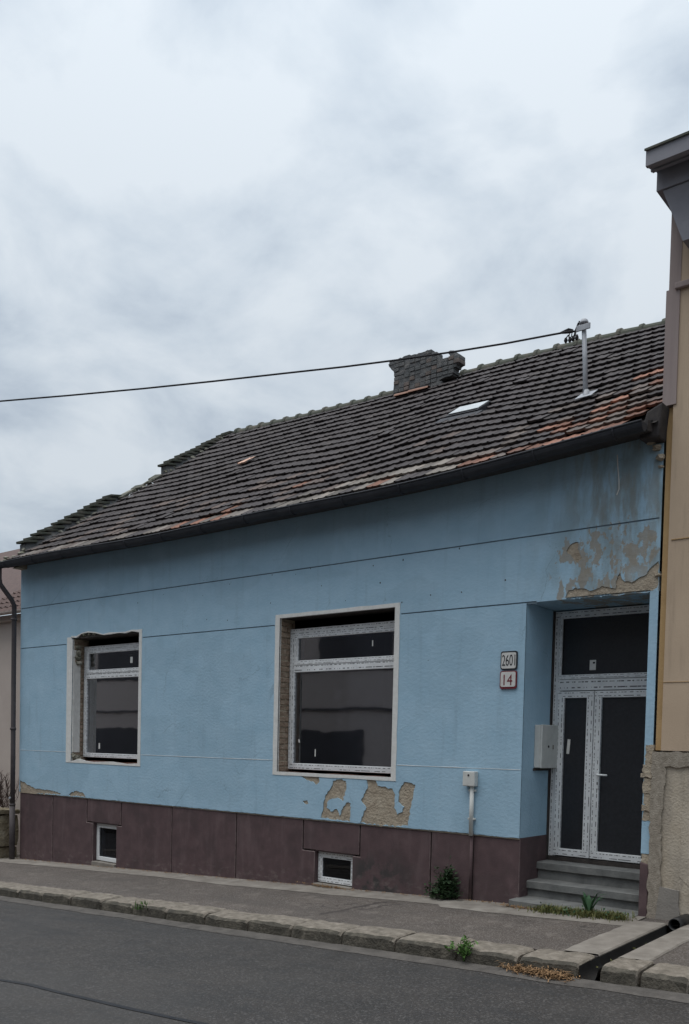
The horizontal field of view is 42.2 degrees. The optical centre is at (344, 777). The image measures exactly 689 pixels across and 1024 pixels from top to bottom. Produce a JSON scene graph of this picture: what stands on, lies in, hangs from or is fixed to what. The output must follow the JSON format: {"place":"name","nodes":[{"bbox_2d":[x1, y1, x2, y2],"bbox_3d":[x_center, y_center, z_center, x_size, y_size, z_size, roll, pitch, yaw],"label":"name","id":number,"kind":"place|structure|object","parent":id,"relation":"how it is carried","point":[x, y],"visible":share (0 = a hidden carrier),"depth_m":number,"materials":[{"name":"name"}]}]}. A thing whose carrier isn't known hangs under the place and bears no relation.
{"place":"outdoors","nodes":[
{"label":"outdoors","id":0,"kind":"place"},
{"bbox_2d":[0,896,688,1023],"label":"road","id":1,"kind":"structure","parent":0,"point":[63,964],"depth_m":7.30,"materials":[{"name":"grey asphalt"}]},
{"bbox_2d":[0,881,688,993],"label":"kerb","id":2,"kind":"structure","parent":1,"relation":"on","point":[648,974],"depth_m":8.55,"materials":[{"name":"stone"}]},
{"bbox_2d":[132,900,147,909],"bbox_3d":[-2.419,1.515,10.723,0.247,0.112,0.290,2,2,16],"label":"grass tuft","id":3,"kind":"object","parent":2,"relation":"on","point":[141,903],"visible":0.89,"depth_m":10.67,"materials":[{"name":"green plant"}]},
{"bbox_2d":[444,934,477,960],"bbox_3d":[1.025,1.492,7.823,0.260,0.238,0.266,0,2,-22],"label":"kerb weed","id":4,"kind":"object","parent":1,"relation":"on","point":[466,949],"visible":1,"depth_m":7.80,"materials":[{"name":"green plant"}]},
{"bbox_2d":[497,960,579,981],"bbox_3d":[1.586,1.581,7.382,0.822,0.112,0.421,3,3,39],"label":"dry straw","id":5,"kind":"object","parent":1,"relation":"on","point":[540,973],"visible":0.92,"depth_m":7.29,"materials":[{"name":"brown plant"}]},
{"bbox_2d":[0,852,688,966],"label":"pavement","id":6,"kind":"structure","parent":0,"point":[487,921],"depth_m":10.39,"materials":[{"name":"concrete"}]},
{"bbox_2d":[0,807,19,857],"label":"garden wall","id":7,"kind":"structure","parent":6,"relation":"on","point":[4,833],"depth_m":16.70,"materials":[{"name":"concrete"}]},
{"bbox_2d":[0,770,18,808],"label":"bare shrub","id":8,"kind":"object","parent":7,"relation":"on","point":[7,801],"visible":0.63,"depth_m":17.04,"materials":[{"name":"brown plant"}]},
{"bbox_2d":[15,858,483,901],"bbox_3d":[-2.221,1.457,13.352,10.016,0.497,0.144,3,3,39],"label":"dry straw","id":9,"kind":"object","parent":6,"relation":"on","point":[231,878],"visible":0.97,"depth_m":13.12,"materials":[{"name":"beige plant"}]},
{"bbox_2d":[297,881,350,889],"bbox_3d":[-0.219,1.425,11.769,1.156,0.047,0.218,3,3,44],"label":"dry straw","id":10,"kind":"object","parent":6,"relation":"on","point":[327,886],"visible":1,"depth_m":11.74,"materials":[{"name":"beige plant"}]},
{"bbox_2d":[424,856,463,899],"bbox_3d":[1.173,1.172,10.538,0.545,0.552,0.280,3,3,39],"label":"ivy bush","id":11,"kind":"object","parent":6,"relation":"on","point":[446,879],"visible":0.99,"depth_m":10.51,"materials":[{"name":"green plant"}]},
{"bbox_2d":[486,901,535,909],"bbox_3d":[1.900,1.415,9.809,0.879,0.038,0.219,3,3,39],"label":"dry straw","id":12,"kind":"object","parent":6,"relation":"on","point":[503,903],"visible":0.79,"depth_m":9.84,"materials":[{"name":"beige plant"}]},
{"bbox_2d":[518,903,636,922],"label":"step weeds","id":13,"kind":"object","parent":6,"relation":"on","point":[583,914],"visible":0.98,"depth_m":9.19,"materials":[{"name":"green plant"}]},
{"bbox_2d":[537,902,628,918],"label":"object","id":14,"kind":"object","parent":6,"relation":"on","point":[566,909],"visible":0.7,"depth_m":9.29,"materials":[{"name":"green plant"}]},
{"bbox_2d":[581,891,603,911],"bbox_3d":[2.568,1.292,9.204,0.274,0.297,0.250,2,2,26],"label":"leafy weed","id":15,"kind":"object","parent":6,"relation":"on","point":[587,903],"visible":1,"depth_m":9.24,"materials":[{"name":"green plant"}]},
{"bbox_2d":[563,914,688,980],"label":"drain channel","id":16,"kind":"object","parent":6,"relation":"on","point":[646,940],"visible":0.87,"depth_m":7.91,"materials":[{"name":"concrete"}]},
{"bbox_2d":[0,0,688,615],"label":"sky","id":17,"kind":"structure","parent":0,"point":[191,191],"materials":[{"name":"white"}]},
{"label":"terrain","id":18,"kind":"structure","parent":0,"visible":0},
{"bbox_2d":[0,549,20,851],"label":"neighbour house","id":19,"kind":"structure","parent":18,"relation":"on","point":[11,579],"depth_m":18.13,"materials":[{"name":"beige paint"}]},
{"bbox_2d":[0,318,672,917],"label":"terraced house","id":20,"kind":"structure","parent":18,"relation":"on","point":[270,650],"depth_m":11.81,"materials":[{"name":"blue paint"}]},
{"bbox_2d":[66,629,141,765],"bbox_3d":[-3.912,-1.337,14.979,2.080,2.254,0.358,3,3,39],"label":"window","id":21,"kind":"structure","parent":20,"relation":"in","point":[103,711],"depth_m":15.19,"materials":[{"name":"white paint"}]},
{"bbox_2d":[91,822,119,867],"bbox_3d":[-3.962,1.129,14.980,0.740,0.819,0.230,3,3,39],"label":"cellar window","id":22,"kind":"structure","parent":20,"relation":"in","point":[106,833],"depth_m":15.00,"materials":[{"name":"plastic"}]},
{"bbox_2d":[312,849,356,888],"bbox_3d":[-0.101,1.241,11.842,0.748,0.598,0.230,3,3,39],"label":"cellar window","id":23,"kind":"structure","parent":20,"relation":"in","point":[334,868],"depth_m":11.85,"materials":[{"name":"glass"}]},
{"bbox_2d":[272,603,399,780],"bbox_3d":[-0.047,-1.124,11.834,2.155,2.270,0.346,3,3,39],"label":"window","id":24,"kind":"structure","parent":20,"relation":"in","point":[336,687],"depth_m":11.93,"materials":[{"name":"white paint"}]},
{"bbox_2d":[463,771,477,900],"bbox_3d":[1.448,0.682,10.387,0.162,1.518,0.103,3,3,39],"label":"junction box","id":25,"kind":"object","parent":20,"relation":"attached to","point":[470,778],"visible":1,"depth_m":10.35,"materials":[{"name":"grey"}]},
{"bbox_2d":[500,671,516,688],"bbox_3d":[1.847,-1.105,10.060,0.211,0.200,0.022,3,3,39],"label":"number plate","id":26,"kind":"object","parent":20,"relation":"attached to","point":[508,679],"visible":1,"depth_m":10.05,"materials":[{"name":"white metal"}]},
{"bbox_2d":[500,651,517,669],"bbox_3d":[1.853,-1.324,10.050,0.207,0.207,0.022,3,3,39],"label":"number plate","id":27,"kind":"object","parent":20,"relation":"attached to","point":[509,660],"visible":1,"depth_m":10.04,"materials":[{"name":"white metal"}]},
{"bbox_2d":[533,724,557,770],"bbox_3d":[2.342,-0.347,10.331,0.105,0.529,0.447,3,3,39],"label":"meter box","id":28,"kind":"object","parent":20,"relation":"attached to","point":[545,747],"visible":1,"depth_m":10.22,"materials":[{"name":"grey"}]},
{"bbox_2d":[561,318,597,398],"bbox_3d":[2.962,-5.200,11.366,0.494,1.240,0.204,3,3,39],"label":"service mast","id":29,"kind":"object","parent":20,"relation":"attached to","point":[583,324],"visible":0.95,"depth_m":11.28,"materials":[{"name":"metal"}]},
{"bbox_2d":[0,330,575,401],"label":"overhead cable","id":30,"kind":"object","parent":29,"relation":"attached to","point":[492,345],"visible":1,"depth_m":12.39,"materials":[{"name":"black rubber"}]},
{"bbox_2d":[547,605,672,868],"bbox_3d":[3.016,-0.457,10.049,1.471,2.912,0.181,3,3,39],"label":"door","id":31,"kind":"structure","parent":20,"relation":"in","point":[595,818],"depth_m":10.14,"materials":[{"name":"plastic"}]},
{"bbox_2d":[644,131,688,932],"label":"neighbour house","id":32,"kind":"structure","parent":18,"relation":"on","point":[667,161],"depth_m":8.85,"materials":[{"name":"paint"}]}
]}

